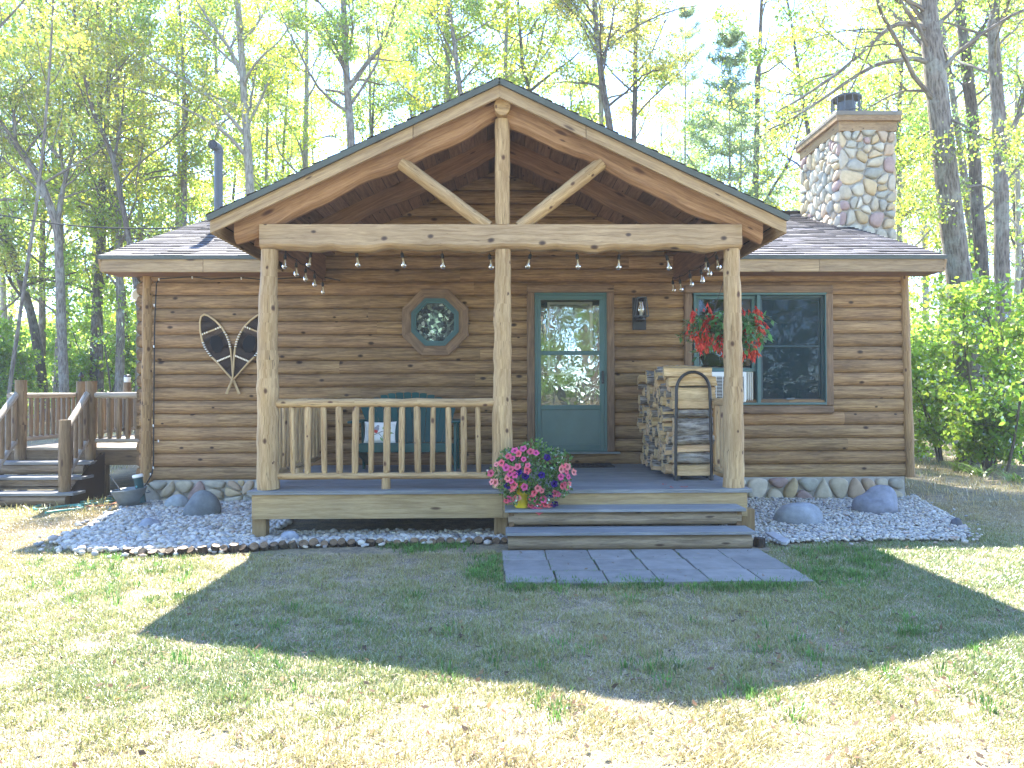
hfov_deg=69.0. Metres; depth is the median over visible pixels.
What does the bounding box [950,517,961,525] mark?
boulder
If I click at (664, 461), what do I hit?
split log
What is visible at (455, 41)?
forest tree
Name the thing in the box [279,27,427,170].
forest tree
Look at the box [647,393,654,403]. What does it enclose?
split log
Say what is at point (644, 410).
split log
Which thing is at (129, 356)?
leafy sapling
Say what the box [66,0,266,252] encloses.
forest tree
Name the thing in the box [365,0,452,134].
forest tree
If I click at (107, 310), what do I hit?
leafy sapling
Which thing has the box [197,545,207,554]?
edging stub
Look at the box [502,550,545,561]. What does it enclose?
paver
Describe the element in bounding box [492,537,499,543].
edging stub
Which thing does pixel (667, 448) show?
split log
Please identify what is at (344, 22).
forest tree
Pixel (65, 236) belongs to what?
forest tree
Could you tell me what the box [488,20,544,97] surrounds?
forest tree
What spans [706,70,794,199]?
forest tree
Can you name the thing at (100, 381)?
forest tree
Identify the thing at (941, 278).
leafy sapling
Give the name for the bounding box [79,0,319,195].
forest tree
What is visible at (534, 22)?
forest tree
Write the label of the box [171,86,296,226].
forest tree
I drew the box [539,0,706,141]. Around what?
forest tree
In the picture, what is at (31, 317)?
forest tree
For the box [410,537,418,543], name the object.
edging stub
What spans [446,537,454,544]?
edging stub
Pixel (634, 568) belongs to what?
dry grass
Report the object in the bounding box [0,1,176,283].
forest tree
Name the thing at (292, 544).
edging stub
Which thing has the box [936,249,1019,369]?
leafy sapling
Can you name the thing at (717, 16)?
forest tree
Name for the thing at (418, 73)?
forest tree
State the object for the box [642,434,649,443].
split log
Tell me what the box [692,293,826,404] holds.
window
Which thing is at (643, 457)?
split log
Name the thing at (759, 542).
wood stump
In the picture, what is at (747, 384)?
air conditioner
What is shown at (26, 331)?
leafy sapling
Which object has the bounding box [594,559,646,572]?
paver
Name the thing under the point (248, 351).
snowshoe
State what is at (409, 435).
porch bench
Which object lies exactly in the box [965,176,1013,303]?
forest tree
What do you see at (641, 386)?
split log
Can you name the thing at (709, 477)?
firewood rack
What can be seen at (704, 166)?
leafy sapling
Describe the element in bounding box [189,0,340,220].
forest tree
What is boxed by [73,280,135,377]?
leafy sapling
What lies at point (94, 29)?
forest tree
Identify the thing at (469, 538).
edging stub
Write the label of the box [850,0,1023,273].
forest tree
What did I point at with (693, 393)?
split log
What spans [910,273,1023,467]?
leafy sapling
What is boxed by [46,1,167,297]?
forest tree
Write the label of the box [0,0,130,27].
forest tree
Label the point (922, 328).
leafy sapling
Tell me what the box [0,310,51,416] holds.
leafy sapling
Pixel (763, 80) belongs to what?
forest tree
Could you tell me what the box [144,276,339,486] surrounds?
light cord
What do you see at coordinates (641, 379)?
split log
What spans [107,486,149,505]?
wash tub
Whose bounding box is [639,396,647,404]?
split log
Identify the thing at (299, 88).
forest tree
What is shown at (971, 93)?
forest tree
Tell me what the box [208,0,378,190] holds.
forest tree
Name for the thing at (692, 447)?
split log
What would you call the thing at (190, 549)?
edging stub
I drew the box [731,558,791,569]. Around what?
paver
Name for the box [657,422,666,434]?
split log
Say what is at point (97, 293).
forest tree
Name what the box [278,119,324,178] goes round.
forest tree
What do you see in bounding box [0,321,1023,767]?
lawn
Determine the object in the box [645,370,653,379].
split log
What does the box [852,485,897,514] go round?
boulder
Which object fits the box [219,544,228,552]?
edging stub
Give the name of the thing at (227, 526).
river pebbles
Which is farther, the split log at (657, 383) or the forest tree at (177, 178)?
the forest tree at (177, 178)
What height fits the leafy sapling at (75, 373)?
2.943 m
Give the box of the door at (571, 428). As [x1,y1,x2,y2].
[534,293,606,451]
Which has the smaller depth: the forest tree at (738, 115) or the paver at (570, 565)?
the paver at (570, 565)
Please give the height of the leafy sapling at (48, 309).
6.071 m
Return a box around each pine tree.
[645,1,769,196]
[667,23,801,210]
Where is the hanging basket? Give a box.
[675,283,775,362]
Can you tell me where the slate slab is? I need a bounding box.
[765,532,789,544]
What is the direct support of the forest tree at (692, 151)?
on the lawn at (122, 477)
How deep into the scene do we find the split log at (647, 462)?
8.86 m
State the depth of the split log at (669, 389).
8.11 m
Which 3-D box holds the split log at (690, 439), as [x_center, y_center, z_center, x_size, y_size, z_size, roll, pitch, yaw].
[1.950,0.598,8.022,0.442,0.127,0.165,0,-1,-1]
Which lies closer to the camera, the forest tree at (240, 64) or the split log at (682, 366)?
the split log at (682, 366)
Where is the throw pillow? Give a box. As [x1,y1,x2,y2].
[364,421,396,442]
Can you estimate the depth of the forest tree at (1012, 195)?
32.34 m
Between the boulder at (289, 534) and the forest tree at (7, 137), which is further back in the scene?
the forest tree at (7, 137)
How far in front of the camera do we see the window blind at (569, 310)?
9.89 m
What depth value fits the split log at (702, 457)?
7.96 m
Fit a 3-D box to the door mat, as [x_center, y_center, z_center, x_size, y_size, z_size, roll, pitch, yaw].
[0.856,1.036,9.503,0.860,0.019,0.420,0,-1,-1]
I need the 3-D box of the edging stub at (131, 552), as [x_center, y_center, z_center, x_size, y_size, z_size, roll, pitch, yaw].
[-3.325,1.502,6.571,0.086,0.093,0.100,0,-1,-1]
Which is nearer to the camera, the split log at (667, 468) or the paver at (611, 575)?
the paver at (611, 575)
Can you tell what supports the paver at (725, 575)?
on the lawn at (122, 477)
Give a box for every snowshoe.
[199,314,239,393]
[225,314,257,393]
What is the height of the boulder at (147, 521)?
0.183 m
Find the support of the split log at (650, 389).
on the split log at (650, 399)
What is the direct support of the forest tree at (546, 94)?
on the lawn at (122, 477)
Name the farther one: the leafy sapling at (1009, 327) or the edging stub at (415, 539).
the leafy sapling at (1009, 327)
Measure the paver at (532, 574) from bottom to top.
0.051 m
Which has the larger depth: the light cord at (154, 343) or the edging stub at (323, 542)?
the light cord at (154, 343)
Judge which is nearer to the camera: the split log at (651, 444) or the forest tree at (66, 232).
the split log at (651, 444)
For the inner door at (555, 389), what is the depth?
9.90 m
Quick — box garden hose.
[33,497,113,513]
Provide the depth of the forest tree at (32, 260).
28.89 m
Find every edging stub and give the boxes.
[122,547,130,555]
[129,548,138,556]
[138,547,147,556]
[148,549,157,556]
[158,548,166,556]
[165,547,174,555]
[177,546,187,554]
[187,546,197,554]
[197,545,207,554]
[209,543,219,553]
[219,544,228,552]
[229,542,239,552]
[239,544,249,552]
[249,542,259,551]
[260,542,269,550]
[270,542,278,549]
[278,540,287,549]
[288,540,297,548]
[298,540,308,548]
[309,538,319,547]
[320,540,328,547]
[330,539,336,546]
[337,538,347,546]
[347,539,356,546]
[366,539,375,546]
[375,538,383,545]
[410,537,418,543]
[436,537,444,543]
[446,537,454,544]
[465,537,472,543]
[473,536,482,544]
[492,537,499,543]
[500,537,507,543]
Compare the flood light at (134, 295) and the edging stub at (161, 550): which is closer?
the edging stub at (161, 550)
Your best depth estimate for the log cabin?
9.69 m
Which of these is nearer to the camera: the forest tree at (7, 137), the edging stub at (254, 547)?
the edging stub at (254, 547)
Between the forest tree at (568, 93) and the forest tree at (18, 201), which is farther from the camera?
the forest tree at (568, 93)
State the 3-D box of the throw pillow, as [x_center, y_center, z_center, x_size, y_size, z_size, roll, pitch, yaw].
[-1.557,0.576,8.787,0.380,0.266,0.160,0,-1,-1]
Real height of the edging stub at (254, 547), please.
0.117 m
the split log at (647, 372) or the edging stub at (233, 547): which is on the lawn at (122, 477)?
the edging stub at (233, 547)
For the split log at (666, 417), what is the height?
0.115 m
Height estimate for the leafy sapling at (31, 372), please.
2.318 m
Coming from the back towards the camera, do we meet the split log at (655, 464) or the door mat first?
the door mat
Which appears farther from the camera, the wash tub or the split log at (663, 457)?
the wash tub
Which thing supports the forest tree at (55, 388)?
on the lawn at (122, 477)
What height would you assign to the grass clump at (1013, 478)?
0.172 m
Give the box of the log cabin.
[97,78,947,549]
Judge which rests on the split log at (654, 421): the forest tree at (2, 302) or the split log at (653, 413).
the split log at (653, 413)
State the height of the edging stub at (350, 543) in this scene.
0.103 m
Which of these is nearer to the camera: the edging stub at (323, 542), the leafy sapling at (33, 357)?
the edging stub at (323, 542)
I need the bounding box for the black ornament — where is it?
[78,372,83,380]
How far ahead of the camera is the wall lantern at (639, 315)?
9.75 m
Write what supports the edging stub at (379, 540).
on the lawn at (122, 477)
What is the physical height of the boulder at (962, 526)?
0.094 m
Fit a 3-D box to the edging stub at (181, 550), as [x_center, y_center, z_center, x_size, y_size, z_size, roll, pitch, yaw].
[-2.918,1.491,6.600,0.093,0.104,0.100,0,-1,-1]
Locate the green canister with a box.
[132,474,145,502]
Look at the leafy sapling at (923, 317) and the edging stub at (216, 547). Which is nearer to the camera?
the edging stub at (216, 547)
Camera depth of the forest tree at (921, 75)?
36.53 m
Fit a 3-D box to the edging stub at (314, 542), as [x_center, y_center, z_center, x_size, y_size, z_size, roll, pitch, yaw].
[-1.834,1.493,6.917,0.090,0.130,0.129,0,-1,-1]
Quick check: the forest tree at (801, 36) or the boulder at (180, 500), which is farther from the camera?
the forest tree at (801, 36)
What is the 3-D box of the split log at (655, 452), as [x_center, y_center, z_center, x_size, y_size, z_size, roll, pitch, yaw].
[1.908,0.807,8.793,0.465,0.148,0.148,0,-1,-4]
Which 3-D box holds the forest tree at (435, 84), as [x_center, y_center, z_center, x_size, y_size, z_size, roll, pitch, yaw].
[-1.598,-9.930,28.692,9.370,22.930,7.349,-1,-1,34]
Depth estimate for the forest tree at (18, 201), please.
25.19 m
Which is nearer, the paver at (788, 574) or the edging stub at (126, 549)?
the paver at (788, 574)
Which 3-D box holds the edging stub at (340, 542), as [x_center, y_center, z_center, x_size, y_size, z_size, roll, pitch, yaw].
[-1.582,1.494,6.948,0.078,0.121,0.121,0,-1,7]
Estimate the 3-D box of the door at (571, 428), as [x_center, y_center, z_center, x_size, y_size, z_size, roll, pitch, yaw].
[0.772,-0.156,9.791,0.951,2.089,0.170,0,-1,-1]
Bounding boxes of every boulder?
[138,518,160,525]
[164,494,188,506]
[183,490,220,515]
[281,531,298,538]
[773,502,822,525]
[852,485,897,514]
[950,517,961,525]
[957,524,967,529]
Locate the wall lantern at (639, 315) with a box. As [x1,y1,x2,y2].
[632,297,648,329]
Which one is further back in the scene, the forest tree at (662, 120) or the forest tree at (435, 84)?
the forest tree at (662, 120)
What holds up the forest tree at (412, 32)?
on the lawn at (122, 477)
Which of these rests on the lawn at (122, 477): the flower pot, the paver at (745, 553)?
the paver at (745, 553)
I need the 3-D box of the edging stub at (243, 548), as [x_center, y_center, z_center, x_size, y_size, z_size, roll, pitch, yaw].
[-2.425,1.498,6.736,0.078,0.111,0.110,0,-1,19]
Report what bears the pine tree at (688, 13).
on the lawn at (122, 477)
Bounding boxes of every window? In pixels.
[402,289,468,355]
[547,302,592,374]
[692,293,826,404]
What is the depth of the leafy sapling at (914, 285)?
36.80 m
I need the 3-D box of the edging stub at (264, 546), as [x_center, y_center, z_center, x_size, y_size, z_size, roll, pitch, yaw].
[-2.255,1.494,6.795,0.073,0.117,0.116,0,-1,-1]
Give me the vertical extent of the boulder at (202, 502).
0.475 m
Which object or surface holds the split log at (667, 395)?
on the split log
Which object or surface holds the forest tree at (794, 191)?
on the lawn at (122, 477)
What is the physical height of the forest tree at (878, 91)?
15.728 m
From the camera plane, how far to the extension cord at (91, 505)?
9.31 m
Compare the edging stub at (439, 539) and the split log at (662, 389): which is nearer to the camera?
the edging stub at (439, 539)
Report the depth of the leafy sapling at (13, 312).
34.26 m
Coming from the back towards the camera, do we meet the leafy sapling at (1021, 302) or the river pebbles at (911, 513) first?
the leafy sapling at (1021, 302)
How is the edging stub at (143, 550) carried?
on the lawn at (122, 477)
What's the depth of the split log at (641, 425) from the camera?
9.33 m
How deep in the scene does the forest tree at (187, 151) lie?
39.70 m
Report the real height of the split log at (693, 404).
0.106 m
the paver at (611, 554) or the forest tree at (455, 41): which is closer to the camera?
the paver at (611, 554)
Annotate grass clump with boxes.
[940,460,983,471]
[953,462,1006,476]
[990,468,1023,481]
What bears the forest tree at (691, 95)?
on the lawn at (122, 477)
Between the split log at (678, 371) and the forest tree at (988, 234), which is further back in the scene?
the forest tree at (988, 234)
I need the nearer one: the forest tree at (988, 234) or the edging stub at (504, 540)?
the edging stub at (504, 540)
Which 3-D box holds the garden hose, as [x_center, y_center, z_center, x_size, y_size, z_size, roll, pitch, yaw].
[-5.608,1.525,9.464,0.745,0.045,1.488,0,-1,-1]
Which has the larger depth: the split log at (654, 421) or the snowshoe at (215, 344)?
the snowshoe at (215, 344)
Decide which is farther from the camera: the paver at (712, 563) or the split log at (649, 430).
the split log at (649, 430)
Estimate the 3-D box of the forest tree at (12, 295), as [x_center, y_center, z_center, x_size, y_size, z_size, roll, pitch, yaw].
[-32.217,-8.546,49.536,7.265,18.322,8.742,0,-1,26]
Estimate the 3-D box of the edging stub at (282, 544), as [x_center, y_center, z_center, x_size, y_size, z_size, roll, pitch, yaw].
[-2.104,1.493,6.852,0.069,0.113,0.109,0,-1,15]
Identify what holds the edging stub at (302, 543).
on the lawn at (122, 477)
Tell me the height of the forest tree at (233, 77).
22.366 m
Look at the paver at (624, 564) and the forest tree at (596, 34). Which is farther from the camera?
the forest tree at (596, 34)
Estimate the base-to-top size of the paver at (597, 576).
0.051 m
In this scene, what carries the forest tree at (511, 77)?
on the lawn at (122, 477)
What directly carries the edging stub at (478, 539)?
on the lawn at (122, 477)
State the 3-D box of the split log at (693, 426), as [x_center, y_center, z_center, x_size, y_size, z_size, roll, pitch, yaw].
[1.946,0.460,8.018,0.424,0.224,0.162,0,-1,-1]
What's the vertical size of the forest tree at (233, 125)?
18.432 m
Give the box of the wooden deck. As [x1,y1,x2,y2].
[0,380,139,505]
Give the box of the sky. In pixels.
[0,0,1023,321]
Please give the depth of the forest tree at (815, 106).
43.62 m
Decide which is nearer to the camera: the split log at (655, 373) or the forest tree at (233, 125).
the split log at (655, 373)
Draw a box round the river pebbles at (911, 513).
[716,494,982,544]
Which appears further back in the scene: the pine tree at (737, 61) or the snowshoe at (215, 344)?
the pine tree at (737, 61)
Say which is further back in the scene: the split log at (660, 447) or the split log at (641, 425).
the split log at (641, 425)
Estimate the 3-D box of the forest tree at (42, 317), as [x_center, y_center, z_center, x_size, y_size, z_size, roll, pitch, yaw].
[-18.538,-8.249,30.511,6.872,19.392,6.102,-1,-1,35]
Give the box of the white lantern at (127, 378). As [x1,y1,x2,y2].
[124,375,130,381]
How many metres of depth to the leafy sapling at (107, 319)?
30.95 m
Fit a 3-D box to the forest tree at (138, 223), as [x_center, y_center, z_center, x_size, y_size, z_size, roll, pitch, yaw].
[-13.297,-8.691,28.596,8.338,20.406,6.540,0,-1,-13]
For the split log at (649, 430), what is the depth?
8.87 m
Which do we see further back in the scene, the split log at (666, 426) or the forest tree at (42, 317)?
the forest tree at (42, 317)
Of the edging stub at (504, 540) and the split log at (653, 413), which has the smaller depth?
the edging stub at (504, 540)
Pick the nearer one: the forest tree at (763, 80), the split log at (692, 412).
the split log at (692, 412)
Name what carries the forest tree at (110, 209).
on the lawn at (122, 477)
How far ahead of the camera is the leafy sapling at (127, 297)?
31.89 m
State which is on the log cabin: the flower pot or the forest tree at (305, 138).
the flower pot
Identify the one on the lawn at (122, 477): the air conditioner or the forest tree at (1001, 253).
the forest tree at (1001, 253)
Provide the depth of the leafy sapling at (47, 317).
42.02 m
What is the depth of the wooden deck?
10.22 m
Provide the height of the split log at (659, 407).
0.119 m
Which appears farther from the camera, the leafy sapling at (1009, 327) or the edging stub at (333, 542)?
the leafy sapling at (1009, 327)
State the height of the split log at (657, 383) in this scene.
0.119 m
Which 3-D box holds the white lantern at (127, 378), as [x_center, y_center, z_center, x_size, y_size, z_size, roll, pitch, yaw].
[-6.955,-0.099,13.466,0.116,0.140,0.113,0,-1,-1]
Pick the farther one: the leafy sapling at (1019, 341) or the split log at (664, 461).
the leafy sapling at (1019, 341)
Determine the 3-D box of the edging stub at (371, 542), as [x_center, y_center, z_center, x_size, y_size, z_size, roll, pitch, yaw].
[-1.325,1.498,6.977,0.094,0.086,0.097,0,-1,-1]
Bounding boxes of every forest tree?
[0,0,93,255]
[0,0,93,344]
[0,0,119,450]
[0,0,124,416]
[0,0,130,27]
[0,0,156,390]
[0,0,227,380]
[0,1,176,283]
[0,1,208,391]
[0,2,138,386]
[0,30,157,398]
[0,52,71,313]
[0,110,130,421]
[0,122,86,329]
[0,167,47,336]
[9,0,213,388]
[18,0,266,322]
[19,79,144,310]
[35,0,242,412]
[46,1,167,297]
[49,0,254,391]
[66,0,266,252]
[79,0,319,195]
[94,0,237,238]
[143,81,232,230]
[144,0,303,224]
[169,92,280,230]
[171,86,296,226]
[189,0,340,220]
[202,50,287,199]
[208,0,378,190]
[214,0,326,198]
[225,44,320,189]
[253,0,438,147]
[264,21,363,169]
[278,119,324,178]
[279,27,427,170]
[328,0,424,141]
[356,0,474,132]
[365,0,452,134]
[368,0,561,114]
[376,0,538,116]
[381,0,567,129]
[400,0,558,115]
[432,0,605,91]
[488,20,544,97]
[525,0,694,129]
[531,62,612,118]
[532,0,682,154]
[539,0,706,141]
[548,64,615,119]
[636,89,689,160]
[654,0,856,209]
[658,129,711,166]
[659,72,744,177]
[697,0,1023,463]
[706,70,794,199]
[721,48,801,209]
[740,0,930,218]
[784,86,844,206]
[784,179,802,207]
[786,52,867,196]
[797,0,1023,269]
[806,0,1013,245]
[826,0,1021,370]
[829,0,1023,388]
[832,0,955,214]
[846,0,1023,449]
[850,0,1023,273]
[895,175,931,305]
[896,111,938,292]
[905,121,987,323]
[908,73,1022,276]
[923,5,1023,292]
[933,0,1023,338]
[958,71,1023,281]
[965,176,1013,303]
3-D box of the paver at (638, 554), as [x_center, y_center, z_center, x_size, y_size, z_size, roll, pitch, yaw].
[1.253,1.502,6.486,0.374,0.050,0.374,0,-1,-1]
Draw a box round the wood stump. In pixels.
[753,537,764,547]
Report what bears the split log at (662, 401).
on the split log
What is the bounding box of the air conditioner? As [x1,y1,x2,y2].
[712,372,752,401]
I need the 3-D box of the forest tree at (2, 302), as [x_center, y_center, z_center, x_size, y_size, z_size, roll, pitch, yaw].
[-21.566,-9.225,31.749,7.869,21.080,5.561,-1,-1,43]
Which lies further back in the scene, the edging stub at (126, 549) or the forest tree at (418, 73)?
the forest tree at (418, 73)
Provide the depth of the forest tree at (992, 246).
48.59 m
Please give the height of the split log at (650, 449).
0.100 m
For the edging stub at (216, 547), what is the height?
0.115 m
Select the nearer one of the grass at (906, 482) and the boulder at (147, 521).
the boulder at (147, 521)
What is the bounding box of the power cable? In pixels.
[0,214,181,228]
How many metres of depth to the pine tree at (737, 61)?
21.90 m
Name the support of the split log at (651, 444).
on the split log
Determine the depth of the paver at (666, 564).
6.07 m
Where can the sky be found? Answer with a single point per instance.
(705, 6)
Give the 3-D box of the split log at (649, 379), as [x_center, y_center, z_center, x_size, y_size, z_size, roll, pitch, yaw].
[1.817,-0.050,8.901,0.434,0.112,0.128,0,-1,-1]
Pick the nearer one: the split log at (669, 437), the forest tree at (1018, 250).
the split log at (669, 437)
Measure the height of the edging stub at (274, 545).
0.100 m
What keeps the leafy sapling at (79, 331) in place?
on the lawn at (122, 477)
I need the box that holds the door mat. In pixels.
[546,463,614,467]
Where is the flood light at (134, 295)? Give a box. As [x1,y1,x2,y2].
[131,289,139,300]
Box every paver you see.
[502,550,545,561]
[503,560,549,573]
[505,570,555,585]
[545,550,590,560]
[548,559,597,570]
[555,571,607,585]
[587,549,635,560]
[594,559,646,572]
[603,570,658,584]
[631,549,681,559]
[640,559,694,570]
[651,569,708,584]
[675,549,726,559]
[686,558,743,570]
[699,569,760,583]
[717,548,772,557]
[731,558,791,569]
[748,569,812,583]
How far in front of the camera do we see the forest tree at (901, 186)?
26.89 m
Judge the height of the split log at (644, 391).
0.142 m
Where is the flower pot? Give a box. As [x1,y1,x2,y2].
[486,437,576,514]
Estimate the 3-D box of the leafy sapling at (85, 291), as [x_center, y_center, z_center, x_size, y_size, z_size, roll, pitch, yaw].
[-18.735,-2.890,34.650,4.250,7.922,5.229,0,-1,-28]
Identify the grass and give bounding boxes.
[0,427,1023,513]
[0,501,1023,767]
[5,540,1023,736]
[541,549,756,580]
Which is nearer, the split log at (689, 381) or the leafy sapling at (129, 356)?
the split log at (689, 381)
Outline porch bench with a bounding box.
[347,392,460,471]
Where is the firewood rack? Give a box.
[643,371,713,480]
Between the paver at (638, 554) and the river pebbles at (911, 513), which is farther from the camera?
the river pebbles at (911, 513)
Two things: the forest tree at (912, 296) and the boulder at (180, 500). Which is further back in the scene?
the forest tree at (912, 296)
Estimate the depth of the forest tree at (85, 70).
18.39 m
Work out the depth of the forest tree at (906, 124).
44.56 m
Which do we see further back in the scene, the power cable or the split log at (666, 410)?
the power cable
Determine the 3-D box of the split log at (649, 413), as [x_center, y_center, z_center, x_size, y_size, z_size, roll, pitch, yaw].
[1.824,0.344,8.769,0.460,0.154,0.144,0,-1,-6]
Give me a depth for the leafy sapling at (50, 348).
31.21 m
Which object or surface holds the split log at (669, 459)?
on the split log at (667, 468)
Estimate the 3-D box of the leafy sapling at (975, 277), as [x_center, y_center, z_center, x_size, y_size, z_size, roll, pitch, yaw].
[10.854,-1.052,18.613,3.499,5.301,2.844,0,-1,-32]
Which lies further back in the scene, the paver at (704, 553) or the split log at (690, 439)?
the split log at (690, 439)
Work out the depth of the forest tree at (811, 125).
53.95 m
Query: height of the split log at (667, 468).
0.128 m
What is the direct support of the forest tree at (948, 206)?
on the lawn at (122, 477)
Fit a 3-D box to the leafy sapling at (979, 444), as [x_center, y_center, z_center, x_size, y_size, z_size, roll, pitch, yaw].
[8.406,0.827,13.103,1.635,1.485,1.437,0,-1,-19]
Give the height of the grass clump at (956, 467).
0.188 m
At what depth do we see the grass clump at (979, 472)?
12.49 m
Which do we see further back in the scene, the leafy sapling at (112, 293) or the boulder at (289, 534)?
the leafy sapling at (112, 293)
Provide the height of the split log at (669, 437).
0.149 m
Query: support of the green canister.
in the wash tub
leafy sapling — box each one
[0,266,30,363]
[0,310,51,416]
[0,332,47,411]
[0,362,43,417]
[13,324,53,405]
[25,288,55,345]
[27,318,106,409]
[28,293,55,345]
[29,275,115,392]
[31,211,140,391]
[44,296,135,391]
[45,347,108,421]
[46,207,166,376]
[52,239,131,347]
[69,293,134,389]
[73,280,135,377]
[103,320,136,391]
[698,160,710,174]
[909,238,1023,406]
[909,282,920,328]
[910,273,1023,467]
[910,309,950,404]
[910,317,954,425]
[911,336,968,461]
[912,234,1021,445]
[917,195,1023,473]
[923,276,1023,461]
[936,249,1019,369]
[937,390,1023,471]
[992,293,1023,395]
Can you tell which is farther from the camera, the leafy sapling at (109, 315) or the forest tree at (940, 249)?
the forest tree at (940, 249)
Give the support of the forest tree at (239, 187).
on the lawn at (122, 477)
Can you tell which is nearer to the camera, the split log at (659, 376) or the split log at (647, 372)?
the split log at (659, 376)
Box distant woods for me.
[7,136,1023,375]
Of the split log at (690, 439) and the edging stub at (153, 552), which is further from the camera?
the split log at (690, 439)
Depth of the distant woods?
71.57 m
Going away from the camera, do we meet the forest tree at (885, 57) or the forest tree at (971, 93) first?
the forest tree at (971, 93)
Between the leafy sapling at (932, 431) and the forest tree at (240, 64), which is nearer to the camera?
the leafy sapling at (932, 431)
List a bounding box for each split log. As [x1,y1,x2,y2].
[637,375,645,384]
[637,384,647,389]
[638,422,645,428]
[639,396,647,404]
[641,453,646,463]
[642,407,648,415]
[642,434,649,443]
[643,387,646,395]
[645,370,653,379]
[645,375,653,383]
[645,459,650,466]
[646,442,654,448]
[646,446,657,452]
[647,385,653,393]
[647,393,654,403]
[647,408,657,419]
[648,427,652,435]
[650,417,657,424]
[650,459,660,470]
[651,410,657,416]
[652,425,657,436]
[654,370,662,378]
[654,379,664,387]
[654,448,658,458]
[656,372,663,379]
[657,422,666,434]
[658,385,666,397]
[658,405,664,414]
[658,441,662,450]
[659,396,665,404]
[660,407,673,413]
[660,453,669,460]
[661,414,703,422]
[661,460,666,472]
[662,366,711,376]
[662,422,671,431]
[662,463,672,473]
[663,390,671,399]
[663,444,684,454]
[665,365,699,366]
[666,376,716,386]
[666,431,700,444]
[666,455,705,463]
[667,386,706,391]
[669,399,713,408]
[671,386,715,400]
[671,434,714,444]
[672,417,713,435]
[672,444,709,451]
[672,451,709,463]
[672,464,713,475]
[673,409,712,416]
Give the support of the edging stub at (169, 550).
on the lawn at (122, 477)
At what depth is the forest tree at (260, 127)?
30.07 m
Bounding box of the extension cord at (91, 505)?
[59,502,116,509]
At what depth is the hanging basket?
7.71 m
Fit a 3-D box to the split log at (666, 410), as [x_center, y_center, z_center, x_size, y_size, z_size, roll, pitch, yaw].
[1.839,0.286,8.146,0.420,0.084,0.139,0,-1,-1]
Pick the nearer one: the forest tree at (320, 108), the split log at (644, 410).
the split log at (644, 410)
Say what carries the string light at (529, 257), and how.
attached to the log cabin
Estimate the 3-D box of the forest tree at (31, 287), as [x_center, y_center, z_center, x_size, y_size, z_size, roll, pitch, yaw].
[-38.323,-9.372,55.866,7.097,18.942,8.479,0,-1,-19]
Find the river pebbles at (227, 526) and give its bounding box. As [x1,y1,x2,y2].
[33,499,507,557]
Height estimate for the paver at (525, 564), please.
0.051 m
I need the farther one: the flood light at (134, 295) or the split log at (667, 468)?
the flood light at (134, 295)
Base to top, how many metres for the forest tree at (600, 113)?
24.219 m
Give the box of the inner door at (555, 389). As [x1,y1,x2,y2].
[541,300,599,404]
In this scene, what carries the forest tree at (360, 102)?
on the lawn at (122, 477)
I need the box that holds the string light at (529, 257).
[282,250,720,293]
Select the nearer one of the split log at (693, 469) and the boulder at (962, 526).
the boulder at (962, 526)
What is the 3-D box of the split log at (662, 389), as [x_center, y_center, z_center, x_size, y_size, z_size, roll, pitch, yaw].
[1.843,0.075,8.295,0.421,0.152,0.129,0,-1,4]
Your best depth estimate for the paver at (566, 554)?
6.43 m
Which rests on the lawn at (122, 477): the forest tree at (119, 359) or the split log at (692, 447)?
the forest tree at (119, 359)
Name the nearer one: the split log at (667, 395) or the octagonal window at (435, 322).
the split log at (667, 395)
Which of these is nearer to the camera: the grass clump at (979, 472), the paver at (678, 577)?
the paver at (678, 577)

